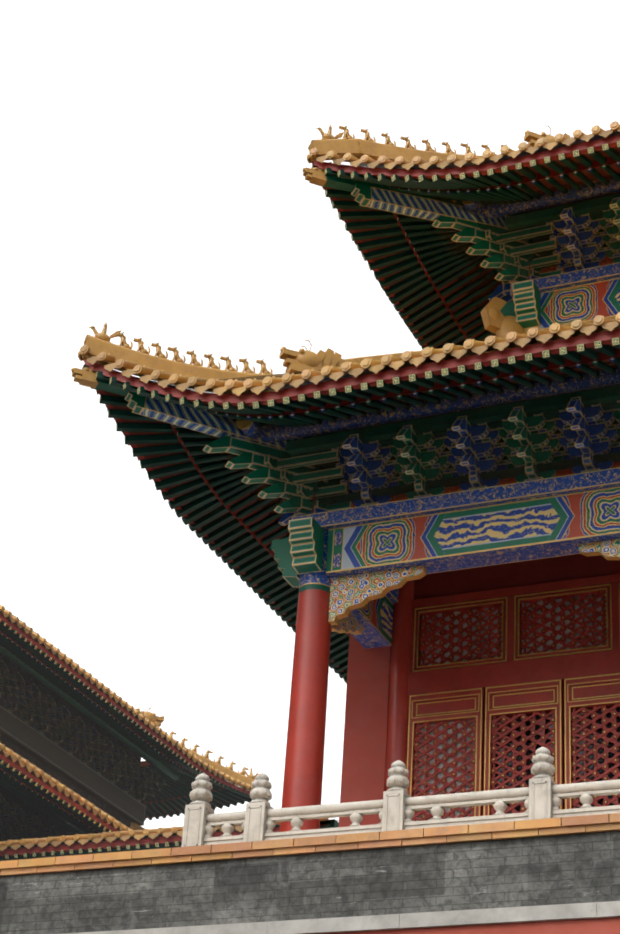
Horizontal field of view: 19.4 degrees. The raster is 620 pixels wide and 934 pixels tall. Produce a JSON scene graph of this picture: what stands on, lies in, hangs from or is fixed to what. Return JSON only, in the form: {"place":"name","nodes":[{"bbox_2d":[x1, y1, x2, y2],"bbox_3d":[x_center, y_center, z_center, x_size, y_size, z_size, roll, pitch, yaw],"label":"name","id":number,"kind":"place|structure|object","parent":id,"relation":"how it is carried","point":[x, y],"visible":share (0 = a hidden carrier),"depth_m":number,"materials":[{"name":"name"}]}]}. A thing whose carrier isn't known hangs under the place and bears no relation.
{"place":"outdoors","nodes":[
{"label":"outdoors","id":0,"kind":"place"},
{"bbox_2d":[0,743,144,840],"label":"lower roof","id":1,"kind":"structure","parent":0,"point":[35,805],"depth_m":53.87,"materials":[{"name":"red paint"}]},
{"bbox_2d":[0,605,257,828],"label":"background roof","id":2,"kind":"structure","parent":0,"point":[68,722],"depth_m":63.29,"materials":[{"name":"black paint"}]},
{"bbox_2d":[0,818,338,860],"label":"gallery roof","id":3,"kind":"structure","parent":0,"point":[117,841],"depth_m":46.96,"materials":[{"name":"red paint"}]},
{"bbox_2d":[0,831,619,933],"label":"gate base wall","id":4,"kind":"structure","parent":0,"point":[563,884],"depth_m":23.76,"materials":[{"name":"grey brick"}]},
{"bbox_2d":[280,531,330,831],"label":"veranda columns","id":5,"kind":"structure","parent":4,"relation":"on","point":[303,771],"depth_m":28.31,"materials":[{"name":"red paint"}]},
{"bbox_2d":[0,813,619,876],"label":"parapet coping","id":6,"kind":"object","parent":4,"relation":"on","point":[453,834],"visible":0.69,"depth_m":24.22,"materials":[{"name":"ceramic"}]},
{"bbox_2d":[181,747,619,846],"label":"marble balustrade","id":7,"kind":"object","parent":6,"relation":"on","point":[542,795],"visible":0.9,"depth_m":25.27,"materials":[{"name":"white stone"}]},
{"bbox_2d":[307,452,619,826],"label":"building wall","id":8,"kind":"structure","parent":4,"relation":"on","point":[491,677],"depth_m":30.52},
{"bbox_2d":[271,467,619,648],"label":"painted beams","id":9,"kind":"structure","parent":8,"relation":"attached to","point":[379,555],"depth_m":28.78,"materials":[{"name":"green paint"}]},
{"bbox_2d":[203,385,619,530],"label":"roof brackets","id":10,"kind":"object","parent":9,"relation":"on","point":[248,453],"visible":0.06,"depth_m":29.18,"materials":[{"name":"green paint"}]},
{"bbox_2d":[71,366,619,449],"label":"corner purlins","id":11,"kind":"object","parent":10,"relation":"on","point":[187,417],"depth_m":29.74,"materials":[{"name":"green wood"}]},
{"bbox_2d":[78,351,349,683],"bbox_3d":[0.577,2.381,35.434,2.621,1.640,16.259,-9,-32,22],"label":"eave","id":12,"kind":"object","parent":11,"relation":"on","point":[221,512],"visible":0.4,"depth_m":31.50,"materials":[{"name":"green paint"}]},
{"bbox_2d":[80,322,441,393],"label":"hip ridge","id":13,"kind":"structure","parent":12,"relation":"on","point":[301,360],"depth_m":30.50,"materials":[{"name":"yellow ceramic"}]},
{"bbox_2d":[80,312,619,426],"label":"eave","id":14,"kind":"object","parent":11,"relation":"on","point":[492,363],"visible":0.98,"depth_m":27.85,"materials":[{"name":"gold paint"}]},
{"bbox_2d":[312,296,618,436],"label":"roof skin","id":15,"kind":"object","parent":11,"relation":"on","point":[497,322],"visible":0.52,"depth_m":33.32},
{"bbox_2d":[500,262,619,334],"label":"painted beam","id":16,"kind":"structure","parent":15,"relation":"on","point":[569,298],"depth_m":33.34,"materials":[{"name":"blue paint"}]},
{"bbox_2d":[426,176,619,334],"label":"bird net","id":17,"kind":"object","parent":16,"relation":"on","point":[533,234],"visible":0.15,"depth_m":33.76,"materials":[{"name":"metal"}]},
{"bbox_2d":[302,167,619,227],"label":"corner purlins","id":18,"kind":"object","parent":17,"relation":"on","point":[376,196],"depth_m":33.79,"materials":[{"name":"green wood"}]},
{"bbox_2d":[307,154,504,349],"bbox_3d":[3.926,-2.337,38.200,2.845,1.335,13.624,-9,-32,22],"label":"eave","id":19,"kind":"object","parent":18,"relation":"on","point":[412,266],"visible":0.35,"depth_m":35.30,"materials":[{"name":"green paint"}]},
{"bbox_2d":[309,121,619,204],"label":"eave","id":20,"kind":"object","parent":18,"relation":"on","point":[507,174],"visible":0.98,"depth_m":32.57,"materials":[{"name":"red paint"}]},
{"bbox_2d":[308,124,572,161],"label":"hip ridge","id":21,"kind":"structure","parent":20,"relation":"on","point":[368,145],"depth_m":34.21,"materials":[{"name":"yellow ceramic"}]},
{"bbox_2d":[524,192,619,213],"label":"beam","id":22,"kind":"structure","parent":18,"relation":"on","point":[571,202],"depth_m":34.42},
{"bbox_2d":[432,194,619,301],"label":"roof brackets","id":23,"kind":"object","parent":16,"relation":"on","point":[471,232],"visible":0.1,"depth_m":33.97,"materials":[{"name":"green paint"}]},
{"bbox_2d":[167,356,619,533],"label":"bracket set","id":24,"kind":"object","parent":10,"relation":"on","point":[371,445],"visible":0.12,"depth_m":28.94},
{"bbox_2d":[0,0,619,828],"label":"sky","id":25,"kind":"structure","parent":0,"point":[154,187],"materials":[{"name":"white"}]}
]}

